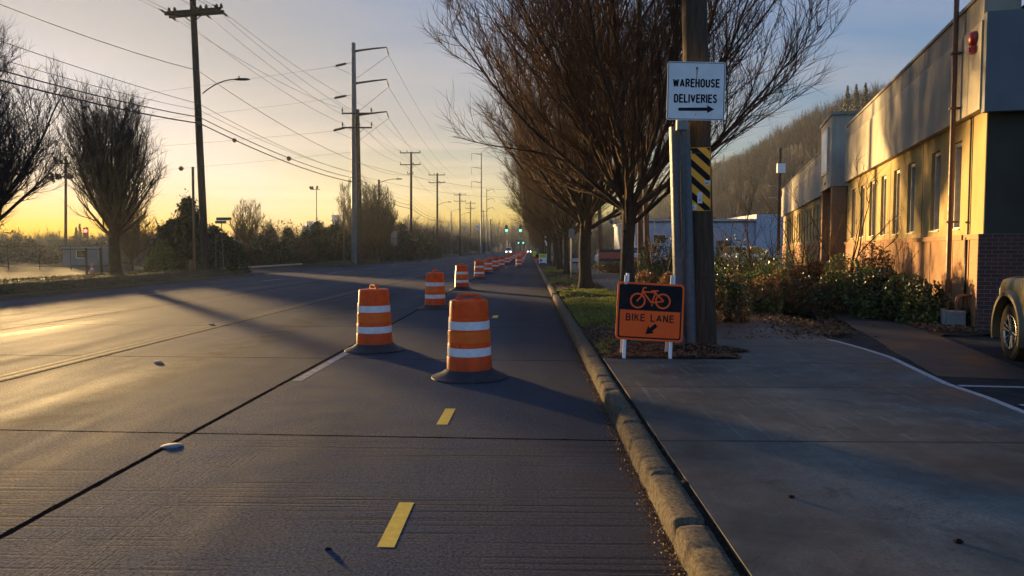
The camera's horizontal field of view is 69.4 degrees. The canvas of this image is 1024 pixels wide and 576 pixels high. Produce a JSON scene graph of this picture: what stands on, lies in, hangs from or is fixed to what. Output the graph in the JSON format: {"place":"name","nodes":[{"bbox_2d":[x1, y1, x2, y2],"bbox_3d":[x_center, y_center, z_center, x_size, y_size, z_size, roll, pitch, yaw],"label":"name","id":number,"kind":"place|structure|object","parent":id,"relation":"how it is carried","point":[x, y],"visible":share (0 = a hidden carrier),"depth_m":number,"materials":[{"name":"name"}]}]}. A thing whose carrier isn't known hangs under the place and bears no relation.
{"place":"outdoors","nodes":[
{"label":"outdoors","id":0,"kind":"place"},
{"bbox_2d":[95,267,339,275],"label":"side street","id":1,"kind":"structure","parent":0,"point":[260,271],"depth_m":58.23,"materials":[{"name":"asphalt"}]},
{"bbox_2d":[0,252,685,575],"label":"road","id":2,"kind":"structure","parent":0,"point":[269,467],"depth_m":6.40,"materials":[{"name":"asphalt"}]},
{"bbox_2d":[0,254,507,379],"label":"line","id":3,"kind":"object","parent":2,"relation":"on","point":[165,336],"visible":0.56,"depth_m":13.93,"materials":[{"name":"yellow paint"}]},
{"bbox_2d":[344,284,404,353],"bbox_3d":[-2.265,0.480,12.157,0.990,1.084,0.990,-2,3,-31],"label":"traffic drum","id":4,"kind":"object","parent":2,"relation":"on","point":[374,329],"visible":1,"depth_m":11.92,"materials":[{"name":"orange plastic"}]},
{"bbox_2d":[293,274,484,380],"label":"lane marking","id":5,"kind":"object","parent":2,"relation":"on","point":[317,369],"visible":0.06,"depth_m":10.39,"materials":[{"name":"white paint"}]},
{"bbox_2d":[377,502,413,546],"bbox_3d":[-0.698,1.426,4.487,0.100,0.001,0.733,0,3,1],"label":"temporary marking","id":6,"kind":"object","parent":2,"relation":"on","point":[391,534],"visible":1,"depth_m":4.45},
{"bbox_2d":[417,270,449,309],"bbox_3d":[-2.149,0.035,20.660,0.990,1.084,0.990,1,4,16],"label":"traffic drum","id":7,"kind":"object","parent":2,"relation":"on","point":[435,299],"visible":1,"depth_m":20.42,"materials":[{"name":"orange plastic"}]},
{"bbox_2d":[450,263,473,289],"bbox_3d":[-2.066,-0.472,30.360,0.990,1.084,0.990,0,3,9],"label":"traffic drum","id":8,"kind":"object","parent":2,"relation":"on","point":[461,277],"visible":1,"depth_m":30.12,"materials":[{"name":"orange plastic"}]},
{"bbox_2d":[431,294,507,383],"bbox_3d":[-0.555,0.615,9.570,0.990,1.084,0.990,0,3,-3],"label":"traffic drum","id":9,"kind":"object","parent":2,"relation":"on","point":[469,358],"visible":1,"depth_m":9.33,"materials":[{"name":"orange plastic"}]},
{"bbox_2d":[550,298,686,575],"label":"gutter debris","id":10,"kind":"object","parent":2,"relation":"on","point":[646,500],"visible":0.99,"depth_m":5.13,"materials":[{"name":"brown plant"}]},
{"bbox_2d":[530,252,739,575],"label":"kerb","id":11,"kind":"structure","parent":2,"relation":"on","point":[698,548],"depth_m":4.93,"materials":[{"name":"concrete"}]},
{"bbox_2d":[541,268,747,575],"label":"kerb seam","id":12,"kind":"object","parent":11,"relation":"on","point":[711,525],"visible":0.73,"depth_m":4.79,"materials":[{"name":"concrete"}]},
{"bbox_2d":[0,252,946,334],"bbox_3d":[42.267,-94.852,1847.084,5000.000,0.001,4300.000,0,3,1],"label":"ground","id":13,"kind":"structure","parent":0,"point":[18,272],"depth_m":63.18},
{"bbox_2d":[50,156,72,245],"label":"floodlight mast","id":14,"kind":"object","parent":13,"relation":"on","point":[65,214],"visible":0.44,"depth_m":82.67,"materials":[{"name":"grey metal"}]},
{"bbox_2d":[0,245,147,269],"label":"yard fence","id":15,"kind":"object","parent":13,"relation":"on","point":[39,246],"visible":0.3,"depth_m":62.77,"materials":[{"name":"metal"}]},
{"bbox_2d":[60,247,108,264],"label":"site office","id":16,"kind":"structure","parent":13,"relation":"on","point":[78,255],"depth_m":79.19,"materials":[{"name":"grey"}]},
{"bbox_2d":[0,228,236,250],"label":"skyline wood","id":17,"kind":"object","parent":13,"relation":"on","point":[42,235],"visible":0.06,"depth_m":187.25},
{"bbox_2d":[104,199,164,270],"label":"bare tree","id":18,"kind":"object","parent":13,"relation":"on","point":[130,241],"visible":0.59,"depth_m":58.33,"materials":[{"name":"brown plant"}]},
{"bbox_2d":[142,239,179,271],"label":"evergreen shrub","id":19,"kind":"object","parent":13,"relation":"on","point":[161,251],"visible":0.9,"depth_m":47.50,"materials":[{"name":"green plant"}]},
{"bbox_2d":[146,218,180,267],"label":"evergreen tree","id":20,"kind":"object","parent":13,"relation":"on","point":[163,231],"visible":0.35,"depth_m":49.82,"materials":[{"name":"green plant"}]},
{"bbox_2d":[0,219,338,263],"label":"yard brush","id":21,"kind":"object","parent":13,"relation":"on","point":[47,254],"visible":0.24,"depth_m":93.03,"materials":[{"name":"brown plant"}]},
{"bbox_2d":[164,188,214,268],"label":"evergreen tree","id":22,"kind":"object","parent":13,"relation":"on","point":[181,225],"visible":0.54,"depth_m":48.86,"materials":[{"name":"green plant"}]},
{"bbox_2d":[176,241,226,269],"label":"evergreen shrub","id":23,"kind":"object","parent":13,"relation":"on","point":[186,257],"visible":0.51,"depth_m":47.51,"materials":[{"name":"green plant"}]},
{"bbox_2d":[207,223,237,268],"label":"evergreen tree","id":24,"kind":"object","parent":13,"relation":"on","point":[229,249],"visible":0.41,"depth_m":51.07,"materials":[{"name":"green plant"}]},
{"bbox_2d":[221,235,252,272],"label":"evergreen tree","id":25,"kind":"object","parent":13,"relation":"on","point":[239,264],"visible":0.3,"depth_m":53.26,"materials":[{"name":"green plant"}]},
{"bbox_2d":[0,252,492,295],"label":"verge","id":26,"kind":"structure","parent":13,"relation":"on","point":[106,282],"depth_m":33.39,"materials":[{"name":"plant"}]},
{"bbox_2d":[0,18,83,225],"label":"bare tree","id":27,"kind":"object","parent":26,"relation":"on","point":[10,163],"visible":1,"depth_m":27.10,"materials":[{"name":"brown plant"}]},
{"bbox_2d":[47,71,172,274],"bbox_3d":[-19.748,-5.394,36.206,5.754,10.327,5.878,0,3,1],"label":"bare tree","id":28,"kind":"object","parent":26,"relation":"on","point":[119,155],"visible":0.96,"depth_m":35.47,"materials":[{"name":"brown plant"}]},
{"bbox_2d":[191,167,195,268],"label":"stub pole","id":29,"kind":"object","parent":26,"relation":"on","point":[193,221],"visible":0.9,"depth_m":43.23,"materials":[{"name":"brown wood"}]},
{"bbox_2d":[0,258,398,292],"bbox_3d":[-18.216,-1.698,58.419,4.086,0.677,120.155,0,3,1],"label":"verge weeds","id":30,"kind":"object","parent":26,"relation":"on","point":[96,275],"visible":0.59,"depth_m":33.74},
{"bbox_2d":[158,0,249,269],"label":"utility pole","id":31,"kind":"object","parent":26,"relation":"on","point":[192,12],"visible":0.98,"depth_m":43.83,"materials":[{"name":"brown wood"}]},
{"bbox_2d":[332,178,380,242],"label":"bare tree","id":32,"kind":"object","parent":26,"relation":"on","point":[366,220],"visible":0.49,"depth_m":83.83,"materials":[{"name":"brown plant"}]},
{"bbox_2d":[341,108,371,264],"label":"utility pole","id":33,"kind":"object","parent":26,"relation":"on","point":[359,216],"visible":1,"depth_m":74.15,"materials":[{"name":"brown wood"}]},
{"bbox_2d":[0,4,471,220],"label":"overhead cable","id":34,"kind":"object","parent":33,"relation":"attached to","point":[189,68],"visible":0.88,"depth_m":40.14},
{"bbox_2d":[4,81,468,233],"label":"overhead cable","id":35,"kind":"object","parent":33,"relation":"attached to","point":[209,128],"visible":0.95,"depth_m":43.85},
{"bbox_2d":[2,70,478,236],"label":"overhead cable","id":36,"kind":"object","parent":33,"relation":"attached to","point":[201,118],"visible":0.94,"depth_m":42.24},
{"bbox_2d":[333,42,388,263],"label":"transmission pole","id":37,"kind":"object","parent":26,"relation":"on","point":[353,195],"visible":0.84,"depth_m":75.13,"materials":[{"name":"grey paint"}]},
{"bbox_2d":[361,183,395,260],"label":"bare tree","id":38,"kind":"object","parent":26,"relation":"on","point":[381,228],"visible":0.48,"depth_m":86.79,"materials":[{"name":"brown plant"}]},
{"bbox_2d":[369,182,398,254],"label":"bare tree","id":39,"kind":"object","parent":26,"relation":"on","point":[391,224],"visible":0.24,"depth_m":90.17,"materials":[{"name":"brown plant"}]},
{"bbox_2d":[228,198,267,244],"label":"bare tree","id":40,"kind":"object","parent":13,"relation":"on","point":[243,234],"visible":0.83,"depth_m":74.69,"materials":[{"name":"brown plant"}]},
{"bbox_2d":[0,251,504,299],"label":"kerb","id":41,"kind":"structure","parent":13,"relation":"on","point":[16,296],"depth_m":31.33,"materials":[{"name":"concrete"}]},
{"bbox_2d":[246,233,282,266],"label":"evergreen tree","id":42,"kind":"object","parent":13,"relation":"on","point":[261,244],"visible":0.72,"depth_m":72.03,"materials":[{"name":"green plant"}]},
{"bbox_2d":[267,239,302,266],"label":"evergreen shrub","id":43,"kind":"object","parent":13,"relation":"on","point":[283,247],"visible":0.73,"depth_m":74.05,"materials":[{"name":"green plant"}]},
{"bbox_2d":[305,217,334,262],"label":"evergreen tree","id":44,"kind":"object","parent":13,"relation":"on","point":[318,232],"visible":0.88,"depth_m":77.96,"materials":[{"name":"green plant"}]},
{"bbox_2d":[320,218,350,260],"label":"evergreen tree","id":45,"kind":"object","parent":13,"relation":"on","point":[335,228],"visible":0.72,"depth_m":78.98,"materials":[{"name":"green plant"}]},
{"bbox_2d":[262,215,491,258],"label":"roadside wood","id":46,"kind":"object","parent":13,"relation":"on","point":[444,241],"visible":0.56,"depth_m":193.86,"materials":[{"name":"plant"}]},
{"bbox_2d":[373,236,403,261],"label":"evergreen shrub","id":47,"kind":"object","parent":13,"relation":"on","point":[389,247],"visible":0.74,"depth_m":95.38,"materials":[{"name":"green plant"}]},
{"bbox_2d":[392,222,414,261],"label":"evergreen tree","id":48,"kind":"object","parent":13,"relation":"on","point":[402,232],"visible":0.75,"depth_m":99.76,"materials":[{"name":"green plant"}]},
{"bbox_2d":[415,232,431,259],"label":"evergreen tree","id":49,"kind":"object","parent":13,"relation":"on","point":[424,248],"visible":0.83,"depth_m":111.62,"materials":[{"name":"green plant"}]},
{"bbox_2d":[426,231,442,258],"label":"evergreen tree","id":50,"kind":"object","parent":13,"relation":"on","point":[433,242],"visible":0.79,"depth_m":123.84,"materials":[{"name":"green plant"}]},
{"bbox_2d":[511,179,564,263],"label":"street tree","id":51,"kind":"object","parent":13,"relation":"on","point":[549,242],"visible":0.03,"depth_m":78.65,"materials":[{"name":"brown plant"}]},
{"bbox_2d":[504,155,596,265],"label":"street tree","id":52,"kind":"object","parent":13,"relation":"on","point":[553,238],"visible":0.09,"depth_m":65.71,"materials":[{"name":"brown plant"}]},
{"bbox_2d":[497,115,614,269],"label":"street tree","id":53,"kind":"object","parent":13,"relation":"on","point":[559,258],"visible":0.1,"depth_m":54.15,"materials":[{"name":"brown plant"}]},
{"bbox_2d":[499,88,618,273],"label":"street tree","id":54,"kind":"object","parent":13,"relation":"on","point":[558,213],"visible":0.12,"depth_m":44.23,"materials":[{"name":"brown plant"}]},
{"bbox_2d":[470,0,681,288],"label":"street tree","id":55,"kind":"object","parent":13,"relation":"on","point":[583,207],"visible":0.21,"depth_m":28.06,"materials":[{"name":"brown plant"}]},
{"bbox_2d":[551,214,621,254],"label":"roadside wood","id":56,"kind":"object","parent":13,"relation":"on","point":[607,236],"visible":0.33,"depth_m":222.00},
{"bbox_2d":[414,0,856,281],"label":"street tree","id":57,"kind":"object","parent":13,"relation":"on","point":[625,68],"visible":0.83,"depth_m":15.94,"materials":[{"name":"brown plant"}]},
{"bbox_2d":[613,214,783,262],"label":"warehouse","id":58,"kind":"structure","parent":13,"relation":"on","point":[755,230],"depth_m":81.25,"materials":[{"name":"blue"}]},
{"bbox_2d":[769,148,785,253],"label":"service pole","id":59,"kind":"object","parent":13,"relation":"on","point":[781,167],"visible":0.92,"depth_m":63.05,"materials":[{"name":"grey metal"}]},
{"bbox_2d":[591,264,990,335],"bbox_3d":[16.503,-0.679,43.759,21.000,0.306,61.800,0,3,1],"label":"planting bed","id":60,"kind":"object","parent":13,"relation":"on","point":[958,333],"visible":0.01,"depth_m":14.03,"materials":[{"name":"soil"}]},
{"bbox_2d":[637,139,649,271],"bbox_3d":[5.848,-3.652,32.729,0.660,7.006,0.247,0,3,1],"label":"double pole","id":61,"kind":"object","parent":60,"relation":"on","point":[640,229],"visible":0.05,"depth_m":32.70,"materials":[{"name":"brown wood"}]},
{"bbox_2d":[714,261,752,322],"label":"leafy shrub","id":62,"kind":"object","parent":60,"relation":"on","point":[731,302],"visible":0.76,"depth_m":15.35,"materials":[{"name":"green plant"}]},
{"bbox_2d":[714,234,775,279],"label":"leafy shrub","id":63,"kind":"object","parent":60,"relation":"on","point":[742,259],"visible":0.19,"depth_m":29.57,"materials":[{"name":"green plant"}]},
{"bbox_2d":[713,184,776,274],"bbox_3d":[6.473,-1.148,20.902,1.949,3.566,2.584,1,3,21],"label":"bare shrub","id":64,"kind":"object","parent":60,"relation":"on","point":[731,259],"visible":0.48,"depth_m":20.92,"materials":[{"name":"brown plant"}]},
{"bbox_2d":[720,246,780,267],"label":"bush","id":65,"kind":"object","parent":60,"relation":"on","point":[737,249],"visible":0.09,"depth_m":57.15,"materials":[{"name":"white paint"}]},
{"bbox_2d":[713,174,789,278],"bbox_3d":[7.217,-1.443,21.896,2.242,4.101,2.971,-1,3,-17],"label":"bare shrub","id":66,"kind":"object","parent":60,"relation":"on","point":[749,250],"visible":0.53,"depth_m":21.80,"materials":[{"name":"brown plant"}]},
{"bbox_2d":[721,269,784,316],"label":"leafy shrub","id":67,"kind":"object","parent":60,"relation":"on","point":[765,301],"visible":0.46,"depth_m":17.18,"materials":[{"name":"green plant"}]},
{"bbox_2d":[728,260,811,310],"bbox_3d":[6.468,-0.057,18.955,2.228,1.381,1.729,0,3,1],"label":"leafy shrub","id":68,"kind":"object","parent":60,"relation":"on","point":[748,274],"visible":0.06,"depth_m":18.93,"materials":[{"name":"green plant"}]},
{"bbox_2d":[735,243,820,286],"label":"bush","id":69,"kind":"object","parent":60,"relation":"on","point":[780,262],"visible":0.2,"depth_m":25.20,"materials":[{"name":"green plant"}]},
{"bbox_2d":[766,269,831,312],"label":"leafy shrub","id":70,"kind":"object","parent":60,"relation":"on","point":[785,301],"visible":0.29,"depth_m":18.40,"materials":[{"name":"green plant"}]},
{"bbox_2d":[755,174,854,272],"bbox_3d":[9.501,-1.753,24.732,3.230,4.458,2.437,0,3,-9],"label":"bare shrub","id":71,"kind":"object","parent":60,"relation":"on","point":[797,237],"visible":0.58,"depth_m":24.52,"materials":[{"name":"brown plant"}]},
{"bbox_2d":[781,260,831,289],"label":"leafy shrub","id":72,"kind":"object","parent":60,"relation":"on","point":[799,271],"visible":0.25,"depth_m":23.54,"materials":[{"name":"green plant"}]},
{"bbox_2d":[716,307,905,336],"bbox_3d":[6.399,0.493,19.909,3.308,0.290,14.074,0,3,1],"label":"leaf drift","id":73,"kind":"object","parent":60,"relation":"on","point":[819,328],"visible":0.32,"depth_m":14.75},
{"bbox_2d":[780,198,849,284],"bbox_3d":[9.554,-1.295,23.716,2.584,3.566,1.949,-2,4,-34],"label":"bare shrub","id":74,"kind":"object","parent":60,"relation":"on","point":[806,254],"visible":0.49,"depth_m":23.52,"materials":[{"name":"brown plant"}]},
{"bbox_2d":[786,269,850,316],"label":"leafy shrub","id":75,"kind":"object","parent":60,"relation":"on","point":[819,288],"visible":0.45,"depth_m":17.86,"materials":[{"name":"green plant"}]},
{"bbox_2d":[798,252,882,316],"bbox_3d":[7.946,-0.068,17.541,2.178,1.551,1.270,-1,3,-19],"label":"leafy shrub","id":76,"kind":"object","parent":60,"relation":"on","point":[833,287],"visible":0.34,"depth_m":17.45,"materials":[{"name":"green plant"}]},
{"bbox_2d":[806,144,901,274],"bbox_3d":[9.694,-1.725,21.105,2.632,4.814,3.488,-1,3,-16],"label":"bare shrub","id":77,"kind":"object","parent":60,"relation":"on","point":[854,248],"visible":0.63,"depth_m":21.15,"materials":[{"name":"brown plant"}]},
{"bbox_2d":[832,240,893,286],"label":"leafy shrub","id":78,"kind":"object","parent":60,"relation":"on","point":[875,258],"visible":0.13,"depth_m":20.21,"materials":[{"name":"green plant"}]},
{"bbox_2d":[839,264,910,318],"bbox_3d":[8.353,0.094,16.731,1.684,1.311,1.443,0,3,1],"label":"leafy shrub","id":79,"kind":"object","parent":60,"relation":"on","point":[866,302],"visible":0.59,"depth_m":16.65,"materials":[{"name":"green plant"}]},
{"bbox_2d":[870,272,933,320],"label":"leafy shrub","id":80,"kind":"object","parent":60,"relation":"on","point":[893,296],"visible":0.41,"depth_m":15.89,"materials":[{"name":"green plant"}]},
{"bbox_2d":[893,274,953,325],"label":"leafy shrub","id":81,"kind":"object","parent":60,"relation":"on","point":[906,310],"visible":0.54,"depth_m":15.13,"materials":[{"name":"green plant"}]},
{"bbox_2d":[910,289,952,325],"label":"leafy shrub","id":82,"kind":"object","parent":60,"relation":"on","point":[924,306],"visible":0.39,"depth_m":14.91,"materials":[{"name":"green plant"}]},
{"bbox_2d":[900,317,980,332],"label":"bed leaves","id":83,"kind":"object","parent":60,"relation":"on","point":[942,326],"visible":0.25,"depth_m":13.96,"materials":[{"name":"brown plant"}]},
{"bbox_2d":[940,294,971,327],"bbox_3d":[8.910,0.451,14.511,0.924,0.665,0.305,0,3,6],"label":"gas meter","id":84,"kind":"object","parent":60,"relation":"on","point":[954,316],"visible":0.73,"depth_m":14.49,"materials":[{"name":"grey metal"}]},
{"bbox_2d":[781,0,1023,331],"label":"warehouse building","id":85,"kind":"structure","parent":13,"relation":"on","point":[936,122],"depth_m":16.43,"materials":[{"name":"beige concrete"}]},
{"bbox_2d":[905,163,914,233],"bbox_3d":[10.557,-2.345,19.380,0.235,1.852,0.752,1,3,16],"label":"window","id":86,"kind":"structure","parent":85,"relation":"in","point":[912,193],"depth_m":19.66,"materials":[{"name":"grey glass"}]},
{"bbox_2d":[929,151,940,231],"bbox_3d":[9.925,-2.229,17.151,0.235,1.852,0.752,1,3,16],"label":"window","id":87,"kind":"structure","parent":85,"relation":"in","point":[938,155],"depth_m":17.43,"materials":[{"name":"grey glass"}]},
{"bbox_2d":[952,142,961,230],"bbox_3d":[9.508,-2.152,15.681,0.235,1.852,0.752,1,3,16],"label":"window","id":88,"kind":"structure","parent":85,"relation":"in","point":[958,147],"depth_m":15.95,"materials":[{"name":"grey glass"}]},
{"bbox_2d":[802,326,1023,409],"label":"parking lot","id":89,"kind":"structure","parent":13,"relation":"on","point":[988,345],"depth_m":10.55,"materials":[{"name":"asphalt"}]},
{"bbox_2d":[991,276,1023,360],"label":"pickup truck","id":90,"kind":"object","parent":89,"relation":"on","point":[1008,312],"visible":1,"depth_m":10.31,"materials":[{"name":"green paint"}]},
{"bbox_2d":[0,0,1023,240],"label":"sky","id":91,"kind":"structure","parent":0,"point":[882,37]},
{"bbox_2d":[479,239,577,251],"bbox_3d":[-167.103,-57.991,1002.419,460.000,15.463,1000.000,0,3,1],"label":"trees","id":92,"kind":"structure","parent":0,"point":[516,250],"depth_m":583.78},
{"bbox_2d":[328,207,621,251],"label":"end wood","id":93,"kind":"object","parent":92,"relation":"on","point":[510,236],"visible":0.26,"depth_m":475.85,"materials":[{"name":"plant"}]},
{"bbox_2d":[603,79,889,249],"bbox_3d":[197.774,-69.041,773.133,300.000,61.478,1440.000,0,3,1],"label":"hillside","id":94,"kind":"structure","parent":0,"point":[735,168],"depth_m":243.31,"materials":[{"name":"plant"}]},
{"bbox_2d":[536,252,1023,575],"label":"sidewalk","id":95,"kind":"structure","parent":0,"point":[874,464],"depth_m":5.42,"materials":[{"name":"concrete"}]},
{"bbox_2d":[598,249,620,273],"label":"sign board","id":96,"kind":"object","parent":95,"relation":"on","point":[609,255],"visible":0.59,"depth_m":45.80,"materials":[{"name":"metal"}]},
{"bbox_2d":[531,252,739,358],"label":"planting strip","id":97,"kind":"object","parent":95,"relation":"on","point":[545,266],"visible":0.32,"depth_m":13.60,"materials":[{"name":"plant"}]},
{"bbox_2d":[543,267,616,326],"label":"grass","id":98,"kind":"structure","parent":97,"relation":"on","point":[603,310],"depth_m":20.14,"materials":[{"name":"plant"}]},
{"bbox_2d":[542,268,741,357],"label":"fallen leaves","id":99,"kind":"object","parent":97,"relation":"on","point":[647,353],"visible":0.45,"depth_m":10.95,"materials":[{"name":"brown plant"}]},
{"bbox_2d":[615,273,684,358],"bbox_3d":[1.909,0.403,10.402,0.967,1.232,0.450,0,3,-1],"label":"bike lane sign","id":100,"kind":"object","parent":97,"relation":"on","point":[649,311],"visible":1,"depth_m":10.23,"materials":[{"name":"orange"}]},
{"bbox_2d":[633,343,747,357],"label":"fallen leaves","id":101,"kind":"object","parent":97,"relation":"on","point":[678,347],"visible":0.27,"depth_m":10.85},
{"bbox_2d":[611,342,749,355],"bbox_3d":[2.595,0.903,11.053,2.412,0.187,1.803,0,3,1],"label":"heap debris","id":102,"kind":"object","parent":101,"relation":"on","point":[712,345],"visible":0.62,"depth_m":10.92,"materials":[{"name":"brown plant"}]},
{"bbox_2d":[669,0,716,344],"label":"utility pole","id":103,"kind":"object","parent":97,"relation":"on","point":[699,321],"visible":0.83,"depth_m":11.27,"materials":[{"name":"brown wood"}]},
{"bbox_2d":[666,61,725,303],"bbox_3d":[2.727,-1.214,11.182,0.869,4.282,0.350,0,3,1],"label":"warehouse sign","id":104,"kind":"object","parent":97,"relation":"on","point":[695,90],"visible":1,"depth_m":10.94,"materials":[{"name":"white"}]},
{"bbox_2d":[616,270,661,291],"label":"leafy shrub","id":105,"kind":"object","parent":95,"relation":"on","point":[645,276],"visible":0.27,"depth_m":24.86,"materials":[{"name":"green plant"}]},
{"bbox_2d":[634,241,672,279],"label":"leafy shrub","id":106,"kind":"object","parent":95,"relation":"on","point":[658,267],"visible":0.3,"depth_m":26.79,"materials":[{"name":"green plant"}]},
{"bbox_2d":[594,275,852,338],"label":"path leaves","id":107,"kind":"object","parent":95,"relation":"on","point":[749,326],"visible":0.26,"depth_m":13.27,"materials":[{"name":"brown plant"}]},
{"bbox_2d":[827,339,1023,412],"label":"parking edge line","id":108,"kind":"object","parent":95,"relation":"on","point":[960,388],"visible":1,"depth_m":8.52,"materials":[{"name":"white paint"}]},
{"bbox_2d":[832,313,1023,380],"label":"building path","id":109,"kind":"structure","parent":0,"point":[937,355],"depth_m":10.98,"materials":[{"name":"concrete"}]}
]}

